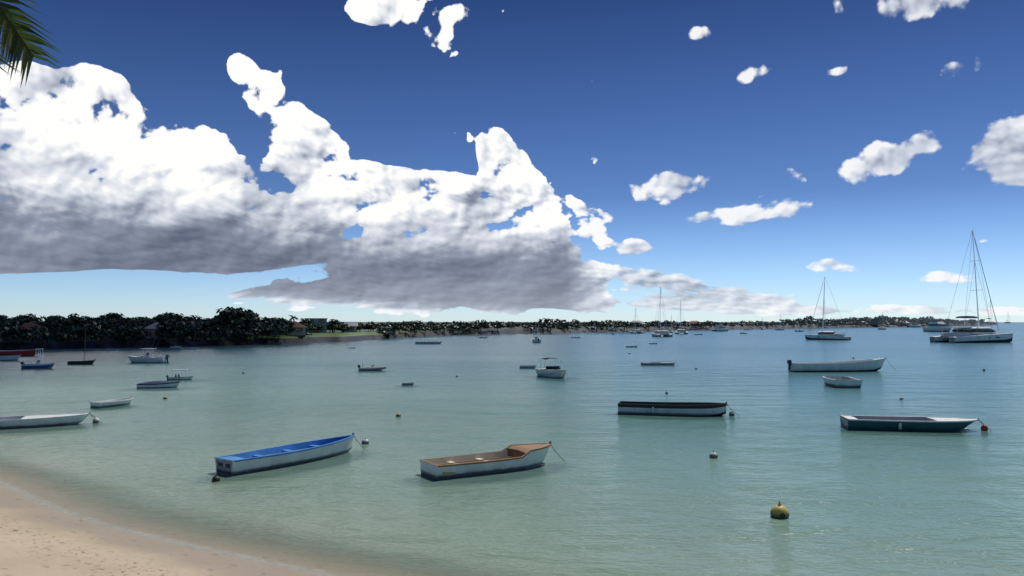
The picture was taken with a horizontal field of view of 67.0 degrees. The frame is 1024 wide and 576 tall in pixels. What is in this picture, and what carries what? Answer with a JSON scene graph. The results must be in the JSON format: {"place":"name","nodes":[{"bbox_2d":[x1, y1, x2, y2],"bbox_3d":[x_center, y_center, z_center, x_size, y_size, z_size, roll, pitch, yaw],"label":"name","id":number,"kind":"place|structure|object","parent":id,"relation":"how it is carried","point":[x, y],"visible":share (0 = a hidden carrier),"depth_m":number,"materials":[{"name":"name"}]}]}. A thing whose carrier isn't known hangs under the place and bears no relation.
{"place":"outdoors","nodes":[
{"label":"outdoors","id":0,"kind":"place"},
{"bbox_2d":[0,322,997,575],"bbox_3d":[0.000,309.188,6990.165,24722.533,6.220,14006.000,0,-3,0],"label":"ground","id":1,"kind":"structure","parent":0,"point":[50,528],"depth_m":19.62,"materials":[{"name":"beige soil"}]},
{"bbox_2d":[3,319,24,326],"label":"tree","id":2,"kind":"object","parent":1,"relation":"on","point":[13,321],"visible":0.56,"depth_m":165.90,"materials":[{"name":"green plant"}]},
{"bbox_2d":[0,322,31,341],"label":"tree","id":3,"kind":"object","parent":1,"relation":"on","point":[5,334],"visible":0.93,"depth_m":150.37,"materials":[{"name":"green plant"}]},
{"bbox_2d":[16,327,31,341],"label":"tree","id":4,"kind":"object","parent":1,"relation":"on","point":[24,330],"visible":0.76,"depth_m":152.29,"materials":[{"name":"green plant"}]},
{"bbox_2d":[19,313,41,322],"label":"tree","id":5,"kind":"object","parent":1,"relation":"on","point":[28,318],"visible":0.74,"depth_m":181.49,"materials":[{"name":"green plant"}]},
{"bbox_2d":[16,322,45,339],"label":"house","id":6,"kind":"structure","parent":1,"relation":"on","point":[29,324],"depth_m":158.81,"materials":[{"name":"red concrete"}]},
{"bbox_2d":[0,0,62,88],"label":"coconut palm","id":7,"kind":"object","parent":1,"relation":"on","point":[16,37],"visible":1,"depth_m":3.75,"materials":[{"name":"green plant"}]},
{"bbox_2d":[17,325,61,345],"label":"tree","id":8,"kind":"object","parent":1,"relation":"on","point":[39,335],"visible":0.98,"depth_m":152.81,"materials":[{"name":"green plant"}]},
{"bbox_2d":[45,317,57,327],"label":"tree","id":9,"kind":"object","parent":1,"relation":"on","point":[53,319],"visible":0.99,"depth_m":163.34,"materials":[{"name":"green plant"}]},
{"bbox_2d":[42,318,61,330],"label":"tree","id":10,"kind":"object","parent":1,"relation":"on","point":[49,326],"visible":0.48,"depth_m":168.50,"materials":[{"name":"green plant"}]},
{"bbox_2d":[47,326,81,343],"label":"tree","id":11,"kind":"object","parent":1,"relation":"on","point":[62,339],"visible":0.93,"depth_m":157.02,"materials":[{"name":"green plant"}]},
{"bbox_2d":[59,319,75,333],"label":"tree","id":12,"kind":"object","parent":1,"relation":"on","point":[66,323],"visible":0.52,"depth_m":166.07,"materials":[{"name":"green plant"}]},
{"bbox_2d":[61,316,89,326],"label":"tree","id":13,"kind":"object","parent":1,"relation":"on","point":[78,320],"visible":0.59,"depth_m":170.76,"materials":[{"name":"green plant"}]},
{"bbox_2d":[64,323,94,337],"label":"tree","id":14,"kind":"object","parent":1,"relation":"on","point":[77,325],"visible":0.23,"depth_m":164.49,"materials":[{"name":"green plant"}]},
{"bbox_2d":[68,326,95,341],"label":"tree","id":15,"kind":"object","parent":1,"relation":"on","point":[84,329],"visible":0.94,"depth_m":160.22,"materials":[{"name":"green plant"}]},
{"bbox_2d":[81,320,115,337],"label":"tree","id":16,"kind":"object","parent":1,"relation":"on","point":[102,323],"visible":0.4,"depth_m":169.02,"materials":[{"name":"green plant"}]},
{"bbox_2d":[85,328,114,342],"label":"tree","id":17,"kind":"object","parent":1,"relation":"on","point":[100,333],"visible":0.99,"depth_m":161.42,"materials":[{"name":"green plant"}]},
{"bbox_2d":[93,315,109,322],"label":"tree","id":18,"kind":"object","parent":1,"relation":"on","point":[104,319],"visible":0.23,"depth_m":192.35,"materials":[{"name":"green plant"}]},
{"bbox_2d":[103,324,119,333],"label":"tree","id":19,"kind":"object","parent":1,"relation":"on","point":[112,329],"visible":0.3,"depth_m":168.67,"materials":[{"name":"green plant"}]},
{"bbox_2d":[100,312,124,319],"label":"tree","id":20,"kind":"object","parent":1,"relation":"on","point":[111,315],"visible":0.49,"depth_m":200.38,"materials":[{"name":"green plant"}]},
{"bbox_2d":[110,325,137,339],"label":"tree","id":21,"kind":"object","parent":1,"relation":"on","point":[122,331],"visible":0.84,"depth_m":165.73,"materials":[{"name":"green plant"}]},
{"bbox_2d":[114,317,137,336],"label":"tree","id":22,"kind":"object","parent":1,"relation":"on","point":[132,322],"visible":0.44,"depth_m":170.86,"materials":[{"name":"green plant"}]},
{"bbox_2d":[119,326,153,341],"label":"tree","id":23,"kind":"object","parent":1,"relation":"on","point":[138,330],"visible":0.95,"depth_m":166.21,"materials":[{"name":"green plant"}]},
{"bbox_2d":[125,317,153,327],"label":"tree","id":24,"kind":"object","parent":1,"relation":"on","point":[139,319],"visible":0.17,"depth_m":180.88,"materials":[{"name":"green plant"}]},
{"bbox_2d":[136,322,154,329],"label":"tree","id":25,"kind":"object","parent":1,"relation":"on","point":[143,324],"visible":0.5,"depth_m":173.98,"materials":[{"name":"green plant"}]},
{"bbox_2d":[143,322,168,338],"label":"house","id":26,"kind":"structure","parent":1,"relation":"on","point":[151,326],"depth_m":172.37,"materials":[{"name":"grey concrete"}]},
{"bbox_2d":[153,314,179,321],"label":"tree","id":27,"kind":"object","parent":1,"relation":"on","point":[163,316],"visible":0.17,"depth_m":189.77,"materials":[{"name":"green plant"}]},
{"bbox_2d":[154,320,182,343],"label":"tree","id":28,"kind":"object","parent":1,"relation":"on","point":[170,333],"visible":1,"depth_m":168.07,"materials":[{"name":"green plant"}]},
{"bbox_2d":[152,312,184,320],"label":"tree","id":29,"kind":"object","parent":1,"relation":"on","point":[176,316],"visible":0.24,"depth_m":199.40,"materials":[{"name":"green plant"}]},
{"bbox_2d":[168,322,187,335],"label":"tree","id":30,"kind":"object","parent":1,"relation":"on","point":[181,324],"visible":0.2,"depth_m":178.29,"materials":[{"name":"green plant"}]},
{"bbox_2d":[174,327,195,339],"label":"tree","id":31,"kind":"object","parent":1,"relation":"on","point":[189,330],"visible":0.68,"depth_m":174.27,"materials":[{"name":"green plant"}]},
{"bbox_2d":[179,320,212,336],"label":"tree","id":32,"kind":"object","parent":1,"relation":"on","point":[190,325],"visible":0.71,"depth_m":181.23,"materials":[{"name":"green plant"}]},
{"bbox_2d":[191,331,217,342],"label":"tree","id":33,"kind":"object","parent":1,"relation":"on","point":[199,334],"visible":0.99,"depth_m":174.60,"materials":[{"name":"green plant"}]},
{"bbox_2d":[198,321,218,330],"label":"tree","id":34,"kind":"object","parent":1,"relation":"on","point":[208,323],"visible":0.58,"depth_m":185.20,"materials":[{"name":"green plant"}]},
{"bbox_2d":[204,324,235,338],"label":"tree","id":35,"kind":"object","parent":1,"relation":"on","point":[225,331],"visible":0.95,"depth_m":177.73,"materials":[{"name":"green plant"}]},
{"bbox_2d":[211,306,258,335],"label":"tree","id":36,"kind":"object","parent":1,"relation":"on","point":[232,316],"visible":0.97,"depth_m":186.19,"materials":[{"name":"green plant"}]},
{"bbox_2d":[229,328,246,339],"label":"tree","id":37,"kind":"object","parent":1,"relation":"on","point":[237,331],"visible":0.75,"depth_m":182.33,"materials":[{"name":"green plant"}]},
{"bbox_2d":[238,324,253,332],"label":"tree","id":38,"kind":"object","parent":1,"relation":"on","point":[248,326],"visible":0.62,"depth_m":189.96,"materials":[{"name":"green plant"}]},
{"bbox_2d":[237,327,263,340],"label":"tree","id":39,"kind":"object","parent":1,"relation":"on","point":[250,330],"visible":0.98,"depth_m":183.97,"materials":[{"name":"green plant"}]},
{"bbox_2d":[253,317,268,322],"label":"tree","id":40,"kind":"object","parent":1,"relation":"on","point":[264,320],"visible":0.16,"depth_m":208.47,"materials":[{"name":"green plant"}]},
{"bbox_2d":[257,326,276,337],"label":"tree","id":41,"kind":"object","parent":1,"relation":"on","point":[264,330],"visible":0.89,"depth_m":185.72,"materials":[{"name":"green plant"}]},
{"bbox_2d":[265,317,283,325],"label":"tree","id":42,"kind":"object","parent":1,"relation":"on","point":[280,321],"visible":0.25,"depth_m":201.09,"materials":[{"name":"green plant"}]},
{"bbox_2d":[267,325,291,337],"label":"tree","id":43,"kind":"object","parent":1,"relation":"on","point":[279,331],"visible":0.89,"depth_m":187.07,"materials":[{"name":"green plant"}]},
{"bbox_2d":[280,320,296,334],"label":"tree","id":44,"kind":"object","parent":1,"relation":"on","point":[290,323],"visible":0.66,"depth_m":198.67,"materials":[{"name":"green plant"}]},
{"bbox_2d":[281,321,305,335],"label":"house","id":45,"kind":"structure","parent":1,"relation":"on","point":[299,331],"depth_m":200.26,"materials":[{"name":"white paint"}]},
{"bbox_2d":[299,318,313,329],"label":"tree","id":46,"kind":"object","parent":1,"relation":"on","point":[307,322],"visible":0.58,"depth_m":216.48,"materials":[{"name":"green plant"}]},
{"bbox_2d":[306,318,327,332],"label":"building","id":47,"kind":"structure","parent":1,"relation":"on","point":[320,321],"depth_m":230.70,"materials":[{"name":"clear concrete"}]},
{"bbox_2d":[327,319,339,332],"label":"tree","id":48,"kind":"object","parent":1,"relation":"on","point":[332,326],"visible":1,"depth_m":227.54,"materials":[{"name":"green plant"}]},
{"bbox_2d":[337,323,350,332],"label":"tree","id":49,"kind":"object","parent":1,"relation":"on","point":[343,327],"visible":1,"depth_m":228.08,"materials":[{"name":"green plant"}]},
{"bbox_2d":[341,322,357,331],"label":"white house","id":50,"kind":"structure","parent":1,"relation":"on","point":[353,326],"depth_m":244.66,"materials":[{"name":"white paint"}]},
{"bbox_2d":[364,321,376,330],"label":"tree","id":51,"kind":"object","parent":1,"relation":"on","point":[369,326],"visible":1,"depth_m":263.20,"materials":[{"name":"green plant"}]},
{"bbox_2d":[376,327,393,336],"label":"tree","id":52,"kind":"object","parent":1,"relation":"on","point":[387,331],"visible":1,"depth_m":247.63,"materials":[{"name":"green plant"}]},
{"bbox_2d":[387,322,405,334],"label":"tree","id":53,"kind":"object","parent":1,"relation":"on","point":[395,325],"visible":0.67,"depth_m":261.89,"materials":[{"name":"green plant"}]},
{"bbox_2d":[400,321,422,331],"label":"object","id":54,"kind":"object","parent":1,"relation":"on","point":[404,323],"visible":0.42,"depth_m":287.17,"materials":[{"name":"white concrete"}]},
{"bbox_2d":[405,323,427,334],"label":"tree","id":55,"kind":"object","parent":1,"relation":"on","point":[418,327],"visible":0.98,"depth_m":280.62,"materials":[{"name":"green plant"}]},
{"bbox_2d":[432,323,456,332],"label":"tree","id":56,"kind":"object","parent":1,"relation":"on","point":[445,325],"visible":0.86,"depth_m":315.13,"materials":[{"name":"green plant"}]},
{"bbox_2d":[450,323,466,332],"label":"tree","id":57,"kind":"object","parent":1,"relation":"on","point":[458,325],"visible":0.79,"depth_m":323.88,"materials":[{"name":"green plant"}]},
{"bbox_2d":[462,322,485,330],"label":"tree","id":58,"kind":"object","parent":1,"relation":"on","point":[476,326],"visible":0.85,"depth_m":330.71,"materials":[{"name":"green plant"}]},
{"bbox_2d":[470,320,492,331],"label":"tree","id":59,"kind":"object","parent":1,"relation":"on","point":[486,324],"visible":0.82,"depth_m":334.28,"materials":[{"name":"green plant"}]},
{"bbox_2d":[485,320,510,331],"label":"tree","id":60,"kind":"object","parent":1,"relation":"on","point":[500,325],"visible":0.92,"depth_m":339.75,"materials":[{"name":"green plant"}]},
{"bbox_2d":[530,322,549,330],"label":"tree","id":61,"kind":"object","parent":1,"relation":"on","point":[539,324],"visible":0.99,"depth_m":357.50,"materials":[{"name":"green plant"}]},
{"bbox_2d":[538,318,552,326],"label":"tree","id":62,"kind":"object","parent":1,"relation":"on","point":[547,320],"visible":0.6,"depth_m":388.50,"materials":[{"name":"green plant"}]},
{"bbox_2d":[542,322,560,331],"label":"tree","id":63,"kind":"object","parent":1,"relation":"on","point":[553,324],"visible":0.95,"depth_m":360.23,"materials":[{"name":"green plant"}]},
{"bbox_2d":[555,321,573,329],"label":"tree","id":64,"kind":"object","parent":1,"relation":"on","point":[564,323],"visible":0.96,"depth_m":377.63,"materials":[{"name":"green plant"}]},
{"bbox_2d":[586,320,609,330],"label":"tree","id":65,"kind":"object","parent":1,"relation":"on","point":[591,322],"visible":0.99,"depth_m":400.66,"materials":[{"name":"green plant"}]},
{"bbox_2d":[598,320,614,328],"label":"tree","id":66,"kind":"object","parent":1,"relation":"on","point":[602,323],"visible":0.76,"depth_m":411.92,"materials":[{"name":"green plant"}]},
{"bbox_2d":[615,320,633,330],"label":"tree","id":67,"kind":"object","parent":1,"relation":"on","point":[620,323],"visible":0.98,"depth_m":411.40,"materials":[{"name":"green plant"}]},
{"bbox_2d":[629,321,645,328],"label":"tree","id":68,"kind":"object","parent":1,"relation":"on","point":[636,324],"visible":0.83,"depth_m":431.55,"materials":[{"name":"green plant"}]},
{"bbox_2d":[642,321,657,328],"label":"tree","id":69,"kind":"object","parent":1,"relation":"on","point":[652,324],"visible":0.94,"depth_m":452.88,"materials":[{"name":"green plant"}]},
{"bbox_2d":[803,316,817,324],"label":"tree","id":70,"kind":"object","parent":1,"relation":"on","point":[808,318],"visible":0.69,"depth_m":659.97,"materials":[{"name":"green plant"}]},
{"bbox_2d":[841,319,878,324],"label":"house","id":71,"kind":"structure","parent":1,"relation":"on","point":[875,321],"depth_m":793.78,"materials":[{"name":"grey concrete"}]},
{"bbox_2d":[874,315,889,324],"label":"tree","id":72,"kind":"object","parent":1,"relation":"on","point":[882,318],"visible":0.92,"depth_m":822.00,"materials":[{"name":"green plant"}]},
{"bbox_2d":[0,322,1023,575],"bbox_3d":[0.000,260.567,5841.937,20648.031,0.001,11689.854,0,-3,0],"label":"water","id":73,"kind":"structure","parent":0,"point":[622,494],"depth_m":33.59,"materials":[{"name":"teal liquid"}]},
{"bbox_2d":[0,354,20,360],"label":"boat","id":74,"kind":"object","parent":73,"relation":"on","point":[10,358],"visible":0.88,"depth_m":109.33,"materials":[{"name":"paint"}]},
{"bbox_2d":[0,349,37,355],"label":"red boat","id":75,"kind":"object","parent":73,"relation":"on","point":[33,352],"visible":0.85,"depth_m":124.49,"materials":[{"name":"paint"}]},
{"bbox_2d":[21,349,54,368],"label":"motorboat","id":76,"kind":"object","parent":73,"relation":"on","point":[38,365],"visible":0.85,"depth_m":90.56,"materials":[{"name":"paint"}]},
{"bbox_2d":[0,412,101,428],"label":"boat","id":77,"kind":"object","parent":73,"relation":"on","point":[27,421],"visible":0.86,"depth_m":40.72,"materials":[{"name":"paint"}]},
{"bbox_2d":[67,332,95,364],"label":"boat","id":78,"kind":"object","parent":73,"relation":"on","point":[79,362],"visible":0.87,"depth_m":99.62,"materials":[{"name":"black paint"}]},
{"bbox_2d":[90,396,132,407],"bbox_3d":[-26.046,7.567,50.668,1.106,0.740,2.947,-1,-3,22],"label":"white dinghy","id":79,"kind":"object","parent":73,"relation":"on","point":[112,403],"visible":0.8,"depth_m":50.13,"materials":[{"name":"paint"}]},
{"bbox_2d":[128,342,169,362],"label":"motorboat","id":80,"kind":"object","parent":73,"relation":"on","point":[147,358],"visible":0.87,"depth_m":103.50,"materials":[{"name":"white paint"}]},
{"bbox_2d":[137,381,179,388],"bbox_3d":[-29.122,8.129,64.630,3.947,0.708,1.188,1,-3,-14],"label":"boat","id":81,"kind":"object","parent":73,"relation":"on","point":[160,384],"visible":0.89,"depth_m":64.13,"materials":[{"name":"white paint"}]},
{"bbox_2d":[166,369,193,379],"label":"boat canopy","id":82,"kind":"object","parent":73,"relation":"on","point":[185,377],"visible":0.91,"depth_m":73.25,"materials":[{"name":"white paint"}]},
{"bbox_2d":[214,433,364,475],"bbox_3d":[-8.233,6.608,30.971,1.496,1.021,7.521,-2,-3,35],"label":"boat","id":83,"kind":"object","parent":73,"relation":"on","point":[272,458],"visible":0.89,"depth_m":29.73,"materials":[{"name":"grey paint"}]},
{"bbox_2d":[358,364,385,370],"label":"rib boat","id":84,"kind":"object","parent":73,"relation":"on","point":[372,368],"visible":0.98,"depth_m":86.59,"materials":[{"name":"white paint"}]},
{"bbox_2d":[415,338,441,343],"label":"tour boat","id":85,"kind":"object","parent":73,"relation":"on","point":[435,342],"visible":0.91,"depth_m":190.82,"materials":[{"name":"white paint"}]},
{"bbox_2d":[420,441,564,479],"bbox_3d":[-0.229,6.495,29.189,6.455,1.091,1.636,2,-3,-32],"label":"boat","id":86,"kind":"object","parent":73,"relation":"on","point":[514,457],"visible":0.93,"depth_m":28.49,"materials":[{"name":"beige paint"}]},
{"bbox_2d":[519,365,535,367],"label":"grey dinghy","id":87,"kind":"object","parent":73,"relation":"on","point":[527,366],"visible":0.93,"depth_m":91.65,"materials":[{"name":"white paint"}]},
{"bbox_2d":[532,330,540,342],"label":"motorboat","id":88,"kind":"object","parent":73,"relation":"on","point":[536,340],"visible":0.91,"depth_m":205.01,"materials":[{"name":"white paint"}]},
{"bbox_2d":[535,358,567,377],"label":"bowrider boat","id":89,"kind":"object","parent":73,"relation":"on","point":[553,371],"visible":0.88,"depth_m":76.48,"materials":[{"name":"beige paint"}]},
{"bbox_2d":[630,310,643,332],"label":"sailboat","id":90,"kind":"object","parent":73,"relation":"on","point":[636,331],"visible":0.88,"depth_m":366.76,"materials":[{"name":"white plastic"}]},
{"bbox_2d":[641,362,677,364],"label":"boat","id":91,"kind":"object","parent":73,"relation":"on","point":[657,363],"visible":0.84,"depth_m":98.26,"materials":[{"name":"white paint"}]},
{"bbox_2d":[651,288,672,336],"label":"catamaran yacht","id":92,"kind":"object","parent":73,"relation":"on","point":[660,333],"visible":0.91,"depth_m":287.20,"materials":[{"name":"white plastic"}]},
{"bbox_2d":[618,401,738,415],"bbox_3d":[10.128,7.241,45.942,7.523,1.061,1.822,-1,-3,13],"label":"boat","id":93,"kind":"object","parent":73,"relation":"on","point":[678,408],"visible":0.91,"depth_m":45.45,"materials":[{"name":"white paint"}]},
{"bbox_2d":[675,303,687,333],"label":"catamaran yacht","id":94,"kind":"object","parent":73,"relation":"on","point":[678,331],"visible":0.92,"depth_m":350.19,"materials":[{"name":"white plastic"}]},
{"bbox_2d":[712,325,727,330],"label":"motorboat","id":95,"kind":"object","parent":73,"relation":"on","point":[719,328],"visible":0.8,"depth_m":449.43,"materials":[{"name":"white plastic"}]},
{"bbox_2d":[770,501,788,518],"bbox_3d":[7.557,6.318,21.830,0.512,0.577,0.510,0,-3,2],"label":"yellow buoy","id":96,"kind":"object","parent":73,"relation":"on","point":[779,511],"visible":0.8,"depth_m":21.67,"materials":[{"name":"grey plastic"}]},
{"bbox_2d":[805,278,850,339],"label":"sailboat","id":97,"kind":"object","parent":73,"relation":"on","point":[827,335],"visible":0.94,"depth_m":235.38,"materials":[{"name":"white plastic"}]},
{"bbox_2d":[787,357,890,371],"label":"boat","id":98,"kind":"object","parent":73,"relation":"on","point":[860,365],"visible":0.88,"depth_m":85.23,"materials":[{"name":"white paint"}]},
{"bbox_2d":[822,374,862,387],"bbox_3d":[28.191,8.062,66.167,2.323,1.062,4.007,0,-3,6],"label":"boat","id":99,"kind":"object","parent":73,"relation":"on","point":[843,382],"visible":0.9,"depth_m":64.31,"materials":[{"name":"white paint"}]},
{"bbox_2d":[840,415,989,431],"bbox_3d":[21.054,7.032,39.544,7.675,0.921,2.017,0,-3,9],"label":"boat","id":100,"kind":"object","parent":73,"relation":"on","point":[902,423],"visible":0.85,"depth_m":39.13,"materials":[{"name":"grey paint"}]},
{"bbox_2d":[922,319,951,331],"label":"motor yacht","id":101,"kind":"object","parent":73,"relation":"on","point":[934,326],"visible":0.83,"depth_m":426.16,"materials":[{"name":"white paint"}]},
{"bbox_2d":[929,230,1012,342],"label":"catamaran yacht","id":102,"kind":"object","parent":73,"relation":"on","point":[978,334],"visible":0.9,"depth_m":203.90,"materials":[{"name":"white plastic"}]},
{"bbox_2d":[0,0,1023,317],"bbox_3d":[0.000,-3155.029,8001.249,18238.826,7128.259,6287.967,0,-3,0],"label":"cloud","id":103,"kind":"structure","parent":0,"point":[162,198],"depth_m":10377.93,"materials":[{"name":"white"}]},
{"bbox_2d":[0,0,1023,321],"label":"sky","id":104,"kind":"structure","parent":0,"point":[624,85],"materials":[{"name":"blue"}]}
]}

